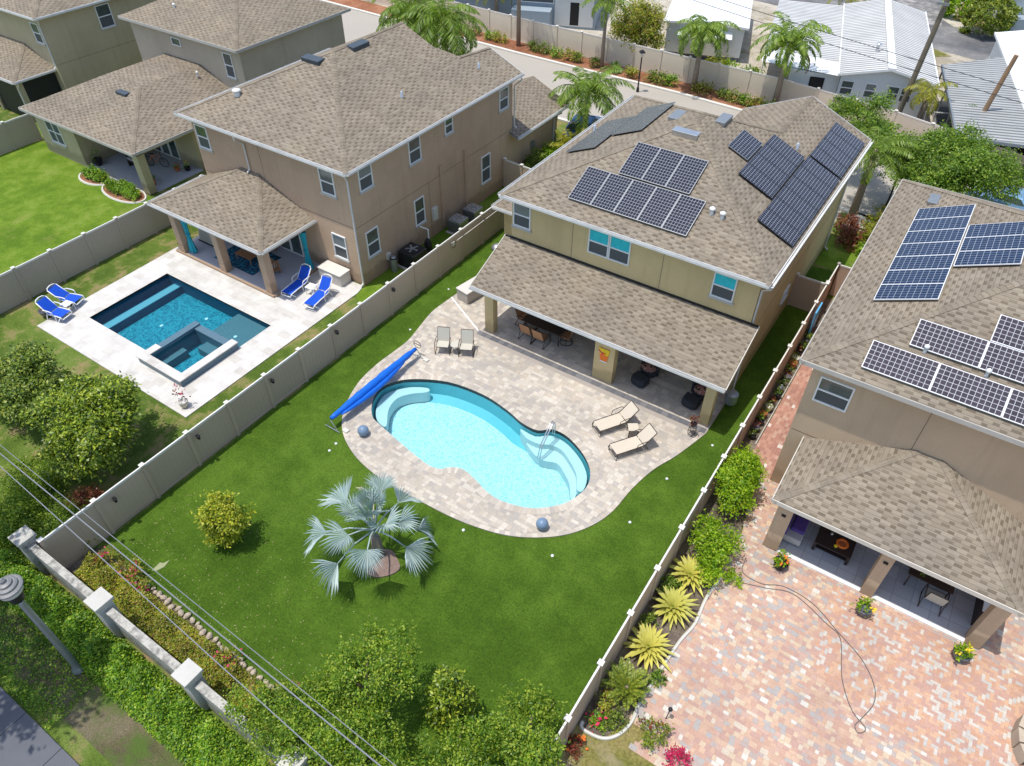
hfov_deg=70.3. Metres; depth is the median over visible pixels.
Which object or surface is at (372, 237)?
window
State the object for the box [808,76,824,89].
porch window
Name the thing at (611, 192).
solar panel
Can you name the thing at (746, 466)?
lime shrub
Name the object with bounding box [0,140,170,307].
side lawn
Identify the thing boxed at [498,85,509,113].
window
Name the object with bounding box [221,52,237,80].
window
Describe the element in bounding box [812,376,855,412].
window
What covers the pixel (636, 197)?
solar panel
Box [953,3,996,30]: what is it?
verge grass
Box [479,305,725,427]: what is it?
lanai pavers
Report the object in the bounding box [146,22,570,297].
brown house
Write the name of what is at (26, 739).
pavement
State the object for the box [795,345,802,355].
stored pot
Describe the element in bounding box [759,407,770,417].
stored pot
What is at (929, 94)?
yellow palm
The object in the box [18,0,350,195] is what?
olive house
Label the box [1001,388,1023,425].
solar panel
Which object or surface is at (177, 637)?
bed groundcover
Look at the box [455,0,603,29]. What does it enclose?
mobile home
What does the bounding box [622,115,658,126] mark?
solar panel
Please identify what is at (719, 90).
bed shrub
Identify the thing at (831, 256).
front garden lawn
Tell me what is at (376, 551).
silver palm
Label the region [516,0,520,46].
feather palm
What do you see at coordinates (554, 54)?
bed shrub
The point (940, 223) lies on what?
solar panel
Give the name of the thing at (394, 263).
filter tank
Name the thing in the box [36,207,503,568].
vinyl fence
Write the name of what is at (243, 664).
border rock
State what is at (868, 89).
window
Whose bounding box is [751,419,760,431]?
stored pot
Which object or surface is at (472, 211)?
air conditioner
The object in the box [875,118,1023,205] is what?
shade tree
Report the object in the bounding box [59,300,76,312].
side table
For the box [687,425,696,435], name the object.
plant stand
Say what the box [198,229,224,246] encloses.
covered grill
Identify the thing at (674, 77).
bed shrub
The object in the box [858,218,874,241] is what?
garden shrub
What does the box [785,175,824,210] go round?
solar panel
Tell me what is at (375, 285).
narrow side lawn
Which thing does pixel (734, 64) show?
backyard shrub
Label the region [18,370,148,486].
magnolia tree
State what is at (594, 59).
bed shrub
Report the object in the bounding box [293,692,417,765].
broadleaf tree
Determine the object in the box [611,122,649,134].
solar panel
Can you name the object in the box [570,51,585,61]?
bed shrub
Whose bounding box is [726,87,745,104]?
bed shrub
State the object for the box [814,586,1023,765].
herringbone pavers
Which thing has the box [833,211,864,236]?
garden shrub
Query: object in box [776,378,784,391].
stored pot
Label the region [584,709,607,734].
plant
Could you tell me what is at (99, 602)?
wall pillar
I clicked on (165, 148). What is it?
window
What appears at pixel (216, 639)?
border rock
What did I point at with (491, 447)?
swimming pool
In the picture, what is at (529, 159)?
hedge bush
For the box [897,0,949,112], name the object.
utility pole
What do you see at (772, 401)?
stored pot
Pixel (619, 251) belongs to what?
window
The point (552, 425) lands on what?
grab rail
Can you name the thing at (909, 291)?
solar panel
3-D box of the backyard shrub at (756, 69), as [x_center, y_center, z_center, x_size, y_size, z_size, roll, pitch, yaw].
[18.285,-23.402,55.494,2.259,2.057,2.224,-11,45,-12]
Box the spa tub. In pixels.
[136,321,238,386]
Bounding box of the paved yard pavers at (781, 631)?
[628,476,1023,765]
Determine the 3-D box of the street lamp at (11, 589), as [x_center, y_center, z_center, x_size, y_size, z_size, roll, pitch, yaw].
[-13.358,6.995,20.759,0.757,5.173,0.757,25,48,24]
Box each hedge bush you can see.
[520,146,546,167]
[536,138,560,160]
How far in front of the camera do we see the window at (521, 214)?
32.54 m
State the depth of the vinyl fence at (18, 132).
47.86 m
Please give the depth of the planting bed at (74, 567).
24.08 m
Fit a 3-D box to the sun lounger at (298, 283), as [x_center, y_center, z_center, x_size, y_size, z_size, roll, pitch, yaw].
[-10.804,-5.095,36.553,0.756,1.021,1.890,20,47,19]
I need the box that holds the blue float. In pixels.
[808,302,822,333]
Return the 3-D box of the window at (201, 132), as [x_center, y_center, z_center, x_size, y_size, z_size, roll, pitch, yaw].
[-15.993,-12.682,37.671,1.040,1.350,0.110,25,48,24]
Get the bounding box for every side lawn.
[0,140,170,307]
[357,149,555,301]
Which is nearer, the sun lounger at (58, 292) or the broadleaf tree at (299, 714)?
the broadleaf tree at (299, 714)
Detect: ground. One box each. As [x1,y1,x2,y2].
[0,1,845,765]
[0,555,254,765]
[362,0,1003,147]
[557,720,654,765]
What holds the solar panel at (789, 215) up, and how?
attached to the yellow house at (704, 301)
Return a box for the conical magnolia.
[418,664,479,739]
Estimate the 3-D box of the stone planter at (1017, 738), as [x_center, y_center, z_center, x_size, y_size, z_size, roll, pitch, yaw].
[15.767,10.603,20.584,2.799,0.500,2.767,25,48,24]
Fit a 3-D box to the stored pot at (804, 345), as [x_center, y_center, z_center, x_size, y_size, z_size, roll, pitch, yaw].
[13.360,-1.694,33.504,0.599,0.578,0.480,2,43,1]
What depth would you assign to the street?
64.49 m
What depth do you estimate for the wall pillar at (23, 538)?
23.91 m
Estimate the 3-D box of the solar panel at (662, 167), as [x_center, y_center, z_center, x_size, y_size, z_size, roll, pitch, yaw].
[6.333,-9.047,30.529,1.071,0.762,1.712,25,48,24]
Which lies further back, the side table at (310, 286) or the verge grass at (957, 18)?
the verge grass at (957, 18)
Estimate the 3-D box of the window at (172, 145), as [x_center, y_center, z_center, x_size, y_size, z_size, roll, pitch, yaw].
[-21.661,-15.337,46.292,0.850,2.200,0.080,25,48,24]
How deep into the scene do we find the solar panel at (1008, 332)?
22.56 m
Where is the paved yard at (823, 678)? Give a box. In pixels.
[632,476,1023,765]
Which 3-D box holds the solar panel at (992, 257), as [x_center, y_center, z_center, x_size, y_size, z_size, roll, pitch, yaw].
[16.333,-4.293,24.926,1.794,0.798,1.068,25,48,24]
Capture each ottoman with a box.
[631,370,649,387]
[681,392,701,409]
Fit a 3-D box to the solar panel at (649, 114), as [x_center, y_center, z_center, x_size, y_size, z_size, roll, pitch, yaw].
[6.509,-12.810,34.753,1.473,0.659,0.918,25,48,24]
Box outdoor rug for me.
[214,245,281,275]
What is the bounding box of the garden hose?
[740,558,875,732]
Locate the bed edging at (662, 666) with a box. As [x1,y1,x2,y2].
[579,578,720,739]
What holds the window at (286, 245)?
in the brown house at (363, 159)
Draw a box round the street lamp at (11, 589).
[0,574,83,675]
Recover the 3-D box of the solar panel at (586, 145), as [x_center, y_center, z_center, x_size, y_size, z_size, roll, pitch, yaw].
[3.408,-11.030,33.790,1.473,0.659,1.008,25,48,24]
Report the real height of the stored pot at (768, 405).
0.594 m
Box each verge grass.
[0,602,97,731]
[933,48,949,56]
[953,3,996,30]
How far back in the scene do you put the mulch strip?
60.26 m
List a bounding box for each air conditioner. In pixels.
[446,213,468,234]
[463,203,482,222]
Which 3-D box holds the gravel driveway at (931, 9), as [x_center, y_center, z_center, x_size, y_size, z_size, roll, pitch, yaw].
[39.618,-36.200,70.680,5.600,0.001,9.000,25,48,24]
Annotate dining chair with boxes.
[515,308,526,325]
[518,323,536,342]
[530,328,550,349]
[917,583,949,616]
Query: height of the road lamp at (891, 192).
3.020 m
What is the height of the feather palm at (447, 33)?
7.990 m
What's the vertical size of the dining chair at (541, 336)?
1.039 m
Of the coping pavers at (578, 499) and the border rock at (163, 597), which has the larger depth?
the coping pavers at (578, 499)
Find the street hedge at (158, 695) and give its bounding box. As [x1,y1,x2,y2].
[0,540,271,765]
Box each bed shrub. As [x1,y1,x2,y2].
[467,22,482,34]
[483,27,495,39]
[493,30,508,43]
[525,37,544,52]
[535,39,551,54]
[549,45,564,57]
[560,47,576,60]
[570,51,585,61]
[588,52,599,69]
[610,60,621,73]
[624,64,640,77]
[642,65,658,82]
[652,71,669,85]
[665,72,681,87]
[689,79,715,95]
[715,83,731,99]
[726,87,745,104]
[739,93,754,106]
[745,95,766,105]
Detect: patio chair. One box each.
[434,326,451,354]
[458,329,474,356]
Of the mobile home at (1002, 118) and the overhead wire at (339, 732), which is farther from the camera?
the mobile home at (1002, 118)
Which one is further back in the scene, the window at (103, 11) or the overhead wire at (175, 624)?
the window at (103, 11)
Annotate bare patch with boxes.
[153,560,169,570]
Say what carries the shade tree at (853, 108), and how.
on the road
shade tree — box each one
[826,85,905,182]
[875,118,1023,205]
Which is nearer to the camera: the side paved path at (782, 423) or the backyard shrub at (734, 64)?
the side paved path at (782, 423)
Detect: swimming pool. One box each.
[89,275,270,349]
[371,379,589,507]
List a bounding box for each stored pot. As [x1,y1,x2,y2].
[747,428,758,439]
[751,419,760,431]
[755,413,766,424]
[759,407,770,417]
[764,400,775,412]
[767,395,777,403]
[772,387,783,399]
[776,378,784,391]
[780,373,789,384]
[783,369,791,379]
[785,363,795,372]
[788,358,798,368]
[791,350,799,361]
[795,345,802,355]
[798,340,807,351]
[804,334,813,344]
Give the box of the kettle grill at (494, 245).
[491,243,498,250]
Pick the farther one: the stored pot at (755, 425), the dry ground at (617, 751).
the stored pot at (755, 425)
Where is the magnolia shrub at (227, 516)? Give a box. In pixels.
[188,488,256,548]
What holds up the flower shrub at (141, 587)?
on the planting bed at (74, 567)
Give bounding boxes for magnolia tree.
[0,337,76,431]
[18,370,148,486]
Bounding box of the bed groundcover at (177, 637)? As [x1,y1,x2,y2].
[73,551,326,765]
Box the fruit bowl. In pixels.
[836,538,848,548]
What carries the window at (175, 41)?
in the olive house at (193, 51)
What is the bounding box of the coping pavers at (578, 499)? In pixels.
[364,374,597,514]
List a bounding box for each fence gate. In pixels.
[503,157,530,186]
[787,272,828,311]
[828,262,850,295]
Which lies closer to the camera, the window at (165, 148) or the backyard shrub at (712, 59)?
the window at (165, 148)
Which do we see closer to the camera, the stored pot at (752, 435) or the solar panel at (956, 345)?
the solar panel at (956, 345)
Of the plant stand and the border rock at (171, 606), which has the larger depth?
the plant stand
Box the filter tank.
[390,255,397,271]
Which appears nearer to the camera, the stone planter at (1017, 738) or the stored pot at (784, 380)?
the stone planter at (1017, 738)
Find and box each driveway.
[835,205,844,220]
[897,0,941,27]
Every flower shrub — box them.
[88,545,122,571]
[109,555,144,581]
[123,565,150,594]
[211,643,242,674]
[274,677,302,710]
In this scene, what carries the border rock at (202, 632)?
on the planting bed at (74, 567)
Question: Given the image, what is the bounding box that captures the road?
[341,10,970,217]
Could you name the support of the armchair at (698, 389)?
on the lanai pavers at (586, 365)
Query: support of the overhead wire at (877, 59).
attached to the utility pole at (1001, 81)
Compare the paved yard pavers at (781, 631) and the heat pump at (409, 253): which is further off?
the heat pump at (409, 253)
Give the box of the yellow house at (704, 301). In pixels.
[469,95,873,425]
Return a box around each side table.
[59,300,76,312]
[305,283,317,293]
[627,423,638,436]
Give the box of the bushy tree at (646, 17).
[608,0,675,51]
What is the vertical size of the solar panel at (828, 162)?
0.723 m
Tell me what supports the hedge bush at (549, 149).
on the narrow side lawn at (375, 285)
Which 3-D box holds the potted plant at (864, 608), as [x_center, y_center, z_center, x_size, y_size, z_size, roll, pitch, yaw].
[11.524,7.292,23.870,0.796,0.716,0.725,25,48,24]
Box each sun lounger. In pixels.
[35,295,72,322]
[47,283,84,307]
[281,263,310,297]
[303,274,332,308]
[592,400,638,435]
[608,423,657,460]
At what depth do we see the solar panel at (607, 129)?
34.97 m
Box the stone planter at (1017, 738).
[1011,714,1023,765]
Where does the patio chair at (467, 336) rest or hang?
on the pool deck pavers at (608, 489)
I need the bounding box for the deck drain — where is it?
[451,297,477,330]
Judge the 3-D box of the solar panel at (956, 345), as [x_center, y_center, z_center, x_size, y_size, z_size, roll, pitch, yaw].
[13.708,-1.253,22.852,2.008,0.457,0.967,25,48,24]
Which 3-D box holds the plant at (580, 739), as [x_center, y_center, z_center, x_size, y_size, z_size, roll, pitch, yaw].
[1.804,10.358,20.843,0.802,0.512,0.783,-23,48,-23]
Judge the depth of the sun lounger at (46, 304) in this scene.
34.83 m
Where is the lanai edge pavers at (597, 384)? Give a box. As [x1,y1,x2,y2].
[476,331,706,432]
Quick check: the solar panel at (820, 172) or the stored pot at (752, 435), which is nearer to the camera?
the stored pot at (752, 435)
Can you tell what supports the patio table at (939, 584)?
on the tan house at (894, 479)
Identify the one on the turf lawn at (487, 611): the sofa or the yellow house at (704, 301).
the yellow house at (704, 301)
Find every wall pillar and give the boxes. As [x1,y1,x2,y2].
[7,525,48,574]
[83,587,123,637]
[171,658,209,710]
[274,742,308,765]
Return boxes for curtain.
[180,220,197,252]
[299,231,313,268]
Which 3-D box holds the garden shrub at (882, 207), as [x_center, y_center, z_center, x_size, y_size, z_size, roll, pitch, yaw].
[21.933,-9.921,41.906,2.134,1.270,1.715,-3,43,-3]
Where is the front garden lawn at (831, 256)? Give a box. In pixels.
[815,213,868,269]
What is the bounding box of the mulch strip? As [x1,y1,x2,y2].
[327,0,1000,185]
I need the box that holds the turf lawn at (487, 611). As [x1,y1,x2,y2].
[105,229,832,765]
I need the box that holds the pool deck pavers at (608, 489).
[345,295,695,535]
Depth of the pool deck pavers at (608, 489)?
30.23 m
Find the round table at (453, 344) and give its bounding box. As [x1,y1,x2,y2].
[450,341,459,352]
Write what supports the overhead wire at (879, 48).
attached to the utility pole at (1001, 81)
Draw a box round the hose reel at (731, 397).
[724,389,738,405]
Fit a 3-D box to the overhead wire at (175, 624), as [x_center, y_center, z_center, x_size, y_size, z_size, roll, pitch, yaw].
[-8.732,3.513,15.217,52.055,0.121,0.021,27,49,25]
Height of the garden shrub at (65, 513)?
1.575 m
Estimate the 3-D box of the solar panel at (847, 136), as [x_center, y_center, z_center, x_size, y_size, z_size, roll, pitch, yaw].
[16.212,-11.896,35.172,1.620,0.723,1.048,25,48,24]
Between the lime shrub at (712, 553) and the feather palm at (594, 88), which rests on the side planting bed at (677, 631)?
the lime shrub at (712, 553)
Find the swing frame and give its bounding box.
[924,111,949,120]
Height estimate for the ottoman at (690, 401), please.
0.380 m
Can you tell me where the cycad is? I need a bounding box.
[599,657,651,710]
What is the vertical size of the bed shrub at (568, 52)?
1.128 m
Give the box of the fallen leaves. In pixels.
[119,493,394,674]
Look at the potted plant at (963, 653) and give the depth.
22.64 m
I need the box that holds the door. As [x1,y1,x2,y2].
[569,2,579,25]
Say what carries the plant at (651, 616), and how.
on the side planting bed at (677, 631)
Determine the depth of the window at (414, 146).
36.41 m
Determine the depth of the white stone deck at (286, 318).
34.82 m
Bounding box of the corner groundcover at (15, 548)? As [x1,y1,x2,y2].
[0,506,39,601]
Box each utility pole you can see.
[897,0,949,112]
[982,54,1018,111]
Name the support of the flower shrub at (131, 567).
on the planting bed at (74, 567)
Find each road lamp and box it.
[636,49,644,91]
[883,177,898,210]
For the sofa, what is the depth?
25.80 m
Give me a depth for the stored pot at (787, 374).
32.14 m
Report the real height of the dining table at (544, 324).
0.743 m
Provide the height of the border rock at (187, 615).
0.176 m
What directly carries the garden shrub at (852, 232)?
on the front garden lawn at (831, 256)
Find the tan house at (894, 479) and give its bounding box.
[763,179,1023,648]
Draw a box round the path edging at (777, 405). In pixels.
[755,364,800,444]
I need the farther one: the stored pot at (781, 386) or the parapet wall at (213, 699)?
the stored pot at (781, 386)
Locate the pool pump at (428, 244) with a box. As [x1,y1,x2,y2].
[420,226,431,253]
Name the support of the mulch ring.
on the turf lawn at (487, 611)
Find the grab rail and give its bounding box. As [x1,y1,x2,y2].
[537,420,555,459]
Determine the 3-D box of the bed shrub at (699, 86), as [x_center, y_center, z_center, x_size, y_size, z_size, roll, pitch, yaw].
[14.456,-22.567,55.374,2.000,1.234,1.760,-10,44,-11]
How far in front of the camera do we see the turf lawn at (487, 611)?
25.36 m
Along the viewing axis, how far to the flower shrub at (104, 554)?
24.95 m
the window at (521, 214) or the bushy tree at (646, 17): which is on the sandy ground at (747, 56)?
the bushy tree at (646, 17)
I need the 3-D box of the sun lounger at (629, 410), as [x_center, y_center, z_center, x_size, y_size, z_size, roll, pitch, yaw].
[4.232,1.465,29.826,1.843,0.858,0.738,-17,46,-18]
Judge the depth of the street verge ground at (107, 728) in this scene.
21.59 m
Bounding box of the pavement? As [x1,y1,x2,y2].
[0,687,78,765]
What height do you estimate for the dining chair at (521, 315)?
1.039 m
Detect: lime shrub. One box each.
[686,508,746,595]
[710,441,772,519]
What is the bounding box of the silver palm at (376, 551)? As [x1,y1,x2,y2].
[302,469,435,595]
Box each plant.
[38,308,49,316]
[89,147,101,165]
[172,162,179,171]
[172,383,190,407]
[182,160,189,170]
[564,733,588,761]
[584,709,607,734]
[593,688,615,715]
[603,703,628,734]
[636,609,659,629]
[636,712,674,752]
[648,666,667,688]
[658,572,683,591]
[662,742,693,765]
[689,415,701,427]
[723,565,743,588]
[770,549,791,570]
[850,596,876,616]
[953,641,976,661]
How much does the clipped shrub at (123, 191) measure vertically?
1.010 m
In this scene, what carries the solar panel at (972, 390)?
attached to the tan house at (894, 479)
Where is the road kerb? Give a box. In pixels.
[319,0,967,221]
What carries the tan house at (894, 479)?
on the ground at (160, 427)
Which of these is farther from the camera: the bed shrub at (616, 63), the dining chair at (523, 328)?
the bed shrub at (616, 63)
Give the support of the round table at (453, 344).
on the pool deck pavers at (608, 489)
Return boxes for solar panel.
[566,139,604,151]
[568,166,610,204]
[578,131,614,142]
[588,123,624,135]
[590,173,633,212]
[598,116,634,127]
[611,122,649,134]
[613,180,656,219]
[618,142,660,179]
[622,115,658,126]
[629,108,666,120]
[637,187,680,227]
[638,102,674,113]
[641,148,684,186]
[661,194,705,235]
[665,155,708,193]
[728,130,762,159]
[738,163,780,198]
[748,153,788,186]
[757,143,796,176]
[757,208,800,246]
[766,134,804,166]
[767,196,809,233]
[776,185,817,221]
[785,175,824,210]
[793,165,832,199]
[801,156,839,188]
[810,146,846,178]
[817,138,852,168]
[824,130,858,159]
[830,122,864,151]
[861,340,939,390]
[873,283,944,299]
[881,268,949,284]
[888,254,955,269]
[895,241,960,256]
[901,228,965,243]
[908,216,970,231]
[909,319,988,367]
[914,204,975,219]
[929,363,1011,417]
[953,249,1023,266]
[959,235,1023,250]
[964,221,1023,237]
[978,341,1023,383]
[990,314,1023,351]
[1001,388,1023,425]
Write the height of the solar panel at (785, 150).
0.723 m
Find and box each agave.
[623,621,676,672]
[651,585,698,629]
[667,554,714,597]
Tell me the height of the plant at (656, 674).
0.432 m
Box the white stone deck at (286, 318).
[37,235,362,417]
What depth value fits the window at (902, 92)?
50.67 m
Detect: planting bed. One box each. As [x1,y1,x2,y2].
[67,547,329,765]
[577,298,832,735]
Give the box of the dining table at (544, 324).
[522,314,567,346]
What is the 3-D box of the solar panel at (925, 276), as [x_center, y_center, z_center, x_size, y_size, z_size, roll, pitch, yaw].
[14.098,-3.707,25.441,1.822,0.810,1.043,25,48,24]
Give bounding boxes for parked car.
[563,114,601,136]
[965,185,1023,209]
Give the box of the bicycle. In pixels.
[145,151,168,166]
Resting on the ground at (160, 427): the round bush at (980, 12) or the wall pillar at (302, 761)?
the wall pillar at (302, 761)
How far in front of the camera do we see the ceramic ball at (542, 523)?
26.08 m
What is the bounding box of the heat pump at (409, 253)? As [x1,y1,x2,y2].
[397,242,426,269]
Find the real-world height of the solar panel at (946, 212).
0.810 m
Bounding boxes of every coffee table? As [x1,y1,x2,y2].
[234,248,256,264]
[811,526,856,565]
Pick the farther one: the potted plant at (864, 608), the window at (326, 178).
the window at (326, 178)
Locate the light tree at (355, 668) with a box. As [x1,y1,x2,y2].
[317,617,427,756]
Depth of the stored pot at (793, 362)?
32.63 m
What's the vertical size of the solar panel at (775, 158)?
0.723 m
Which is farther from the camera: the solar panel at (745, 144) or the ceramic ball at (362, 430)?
the solar panel at (745, 144)
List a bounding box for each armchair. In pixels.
[258,258,280,272]
[640,360,659,377]
[691,381,706,400]
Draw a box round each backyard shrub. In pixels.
[705,55,733,65]
[722,56,742,68]
[743,63,765,73]
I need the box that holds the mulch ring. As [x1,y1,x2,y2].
[365,549,399,577]
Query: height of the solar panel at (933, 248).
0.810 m
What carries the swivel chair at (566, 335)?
on the lanai pavers at (586, 365)
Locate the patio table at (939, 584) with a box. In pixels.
[903,566,954,598]
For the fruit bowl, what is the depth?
25.38 m
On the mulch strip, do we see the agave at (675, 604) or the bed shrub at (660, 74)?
the bed shrub at (660, 74)
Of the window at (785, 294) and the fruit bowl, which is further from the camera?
the window at (785, 294)
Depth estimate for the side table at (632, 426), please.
29.53 m
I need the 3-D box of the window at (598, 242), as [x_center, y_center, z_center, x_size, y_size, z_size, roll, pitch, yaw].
[3.687,-5.956,30.929,0.980,1.220,0.080,25,48,24]
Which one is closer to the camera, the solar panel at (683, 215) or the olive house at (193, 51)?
the solar panel at (683, 215)
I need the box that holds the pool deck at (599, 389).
[342,298,726,537]
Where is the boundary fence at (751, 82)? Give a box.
[366,0,1023,187]
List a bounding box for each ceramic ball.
[357,425,368,435]
[536,518,548,529]
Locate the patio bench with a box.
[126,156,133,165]
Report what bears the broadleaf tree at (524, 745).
on the turf lawn at (487, 611)
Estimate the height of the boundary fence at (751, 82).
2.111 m
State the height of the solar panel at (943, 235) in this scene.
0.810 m
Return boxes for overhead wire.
[0,445,395,765]
[0,453,380,765]
[0,466,331,765]
[694,0,1023,103]
[723,0,1022,90]
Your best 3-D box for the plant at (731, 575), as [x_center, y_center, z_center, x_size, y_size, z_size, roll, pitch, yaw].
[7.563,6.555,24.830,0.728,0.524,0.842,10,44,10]
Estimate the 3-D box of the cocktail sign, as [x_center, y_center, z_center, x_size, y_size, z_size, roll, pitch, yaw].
[3.819,-1.137,31.015,0.505,0.812,0.511,-32,52,-29]
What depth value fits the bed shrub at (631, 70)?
57.38 m
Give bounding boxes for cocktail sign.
[598,347,609,362]
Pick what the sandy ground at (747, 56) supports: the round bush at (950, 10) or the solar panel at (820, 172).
the round bush at (950, 10)
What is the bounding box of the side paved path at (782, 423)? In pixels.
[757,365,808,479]
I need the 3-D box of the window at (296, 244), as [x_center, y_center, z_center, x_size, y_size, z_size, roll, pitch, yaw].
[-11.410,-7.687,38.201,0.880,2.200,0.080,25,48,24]
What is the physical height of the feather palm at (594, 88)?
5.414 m
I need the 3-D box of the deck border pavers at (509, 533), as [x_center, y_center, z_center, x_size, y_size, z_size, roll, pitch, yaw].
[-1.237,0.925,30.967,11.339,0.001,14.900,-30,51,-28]
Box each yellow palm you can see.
[546,127,584,149]
[904,78,957,119]
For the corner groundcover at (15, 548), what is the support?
on the ground at (160, 427)
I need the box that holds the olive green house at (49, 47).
[0,0,156,121]
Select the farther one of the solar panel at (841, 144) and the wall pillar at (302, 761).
the solar panel at (841, 144)
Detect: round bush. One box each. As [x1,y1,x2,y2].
[940,0,973,17]
[958,0,1023,35]
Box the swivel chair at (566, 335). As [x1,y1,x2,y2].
[559,331,572,345]
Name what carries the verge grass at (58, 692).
on the street verge ground at (107, 728)
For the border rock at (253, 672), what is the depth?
22.37 m
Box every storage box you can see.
[317,260,350,286]
[456,276,481,303]
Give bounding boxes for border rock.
[160,595,166,599]
[164,597,171,604]
[168,604,174,609]
[178,609,183,616]
[183,612,190,618]
[199,629,206,635]
[206,632,212,638]
[212,636,218,642]
[239,661,246,667]
[250,669,256,676]
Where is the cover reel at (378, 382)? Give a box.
[325,340,428,433]
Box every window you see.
[29,22,45,45]
[43,120,67,147]
[94,2,116,30]
[161,143,171,155]
[168,140,180,159]
[170,36,181,46]
[193,123,213,152]
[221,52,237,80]
[280,240,291,251]
[290,234,304,256]
[317,168,337,199]
[331,232,350,263]
[357,164,375,194]
[365,225,382,260]
[407,136,422,167]
[413,195,426,228]
[444,117,454,137]
[481,152,491,185]
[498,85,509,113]
[511,203,531,232]
[521,0,553,3]
[587,229,609,258]
[608,236,631,265]
[707,272,738,305]
[779,284,790,305]
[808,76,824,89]
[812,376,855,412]
[838,80,854,95]
[862,83,877,98]
[886,86,900,101]
[897,87,913,102]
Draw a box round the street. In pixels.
[756,0,995,59]
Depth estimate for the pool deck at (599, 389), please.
30.79 m
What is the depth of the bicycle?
46.05 m
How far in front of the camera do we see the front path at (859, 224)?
41.84 m
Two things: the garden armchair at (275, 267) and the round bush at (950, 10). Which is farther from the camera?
the round bush at (950, 10)
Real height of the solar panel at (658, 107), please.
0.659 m
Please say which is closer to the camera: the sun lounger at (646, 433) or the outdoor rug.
the sun lounger at (646, 433)
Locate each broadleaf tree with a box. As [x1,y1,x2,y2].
[212,664,351,765]
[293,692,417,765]
[405,708,498,765]
[468,673,570,765]
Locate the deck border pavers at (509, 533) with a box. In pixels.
[342,294,700,536]
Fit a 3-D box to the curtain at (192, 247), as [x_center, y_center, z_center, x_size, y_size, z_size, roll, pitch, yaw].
[-17.113,-7.879,38.394,0.650,2.150,0.303,25,48,24]
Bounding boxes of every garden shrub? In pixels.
[0,454,71,504]
[0,482,64,556]
[18,497,100,557]
[64,479,110,510]
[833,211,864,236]
[833,223,866,252]
[854,239,865,257]
[857,209,882,229]
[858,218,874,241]
[872,201,887,216]
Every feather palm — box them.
[371,0,451,46]
[398,0,487,55]
[476,0,511,11]
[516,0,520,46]
[548,64,634,133]
[580,0,632,68]
[675,14,740,90]
[749,11,832,102]
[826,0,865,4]
[848,126,919,215]
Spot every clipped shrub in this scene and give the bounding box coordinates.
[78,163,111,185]
[99,177,146,203]
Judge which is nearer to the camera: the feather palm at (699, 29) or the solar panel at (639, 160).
the solar panel at (639, 160)
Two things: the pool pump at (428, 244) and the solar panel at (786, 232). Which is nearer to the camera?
the solar panel at (786, 232)
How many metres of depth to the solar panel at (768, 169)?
31.10 m
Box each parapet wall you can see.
[27,543,92,600]
[106,607,180,675]
[194,681,283,761]
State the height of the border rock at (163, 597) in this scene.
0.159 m
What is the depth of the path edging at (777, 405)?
30.94 m
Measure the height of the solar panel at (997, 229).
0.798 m
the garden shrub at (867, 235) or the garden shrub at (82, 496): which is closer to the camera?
the garden shrub at (82, 496)
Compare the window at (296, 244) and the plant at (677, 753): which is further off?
the window at (296, 244)
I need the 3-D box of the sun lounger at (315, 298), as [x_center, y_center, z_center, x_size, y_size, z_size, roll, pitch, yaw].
[-9.538,-4.471,35.903,0.756,1.021,1.890,18,46,17]
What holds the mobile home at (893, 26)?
on the sandy ground at (747, 56)
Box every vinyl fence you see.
[0,114,42,154]
[0,174,201,313]
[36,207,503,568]
[550,263,838,765]
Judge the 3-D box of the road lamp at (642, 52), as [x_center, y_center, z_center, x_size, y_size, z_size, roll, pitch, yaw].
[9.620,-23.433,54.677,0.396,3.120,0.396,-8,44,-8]
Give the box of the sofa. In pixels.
[782,513,809,545]
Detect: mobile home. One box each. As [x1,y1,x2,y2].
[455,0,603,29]
[664,0,752,62]
[760,0,939,117]
[931,30,1023,186]
[970,0,1023,30]
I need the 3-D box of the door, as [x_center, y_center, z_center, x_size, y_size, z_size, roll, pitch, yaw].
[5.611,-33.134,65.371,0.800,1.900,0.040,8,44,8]
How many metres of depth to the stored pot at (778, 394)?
31.21 m
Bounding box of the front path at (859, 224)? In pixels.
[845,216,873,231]
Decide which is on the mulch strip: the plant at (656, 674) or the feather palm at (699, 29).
the feather palm at (699, 29)
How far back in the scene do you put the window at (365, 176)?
34.18 m
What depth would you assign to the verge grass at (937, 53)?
61.92 m
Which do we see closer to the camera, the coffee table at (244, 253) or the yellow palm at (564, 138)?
the coffee table at (244, 253)
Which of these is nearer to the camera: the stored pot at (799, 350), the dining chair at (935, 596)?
the dining chair at (935, 596)

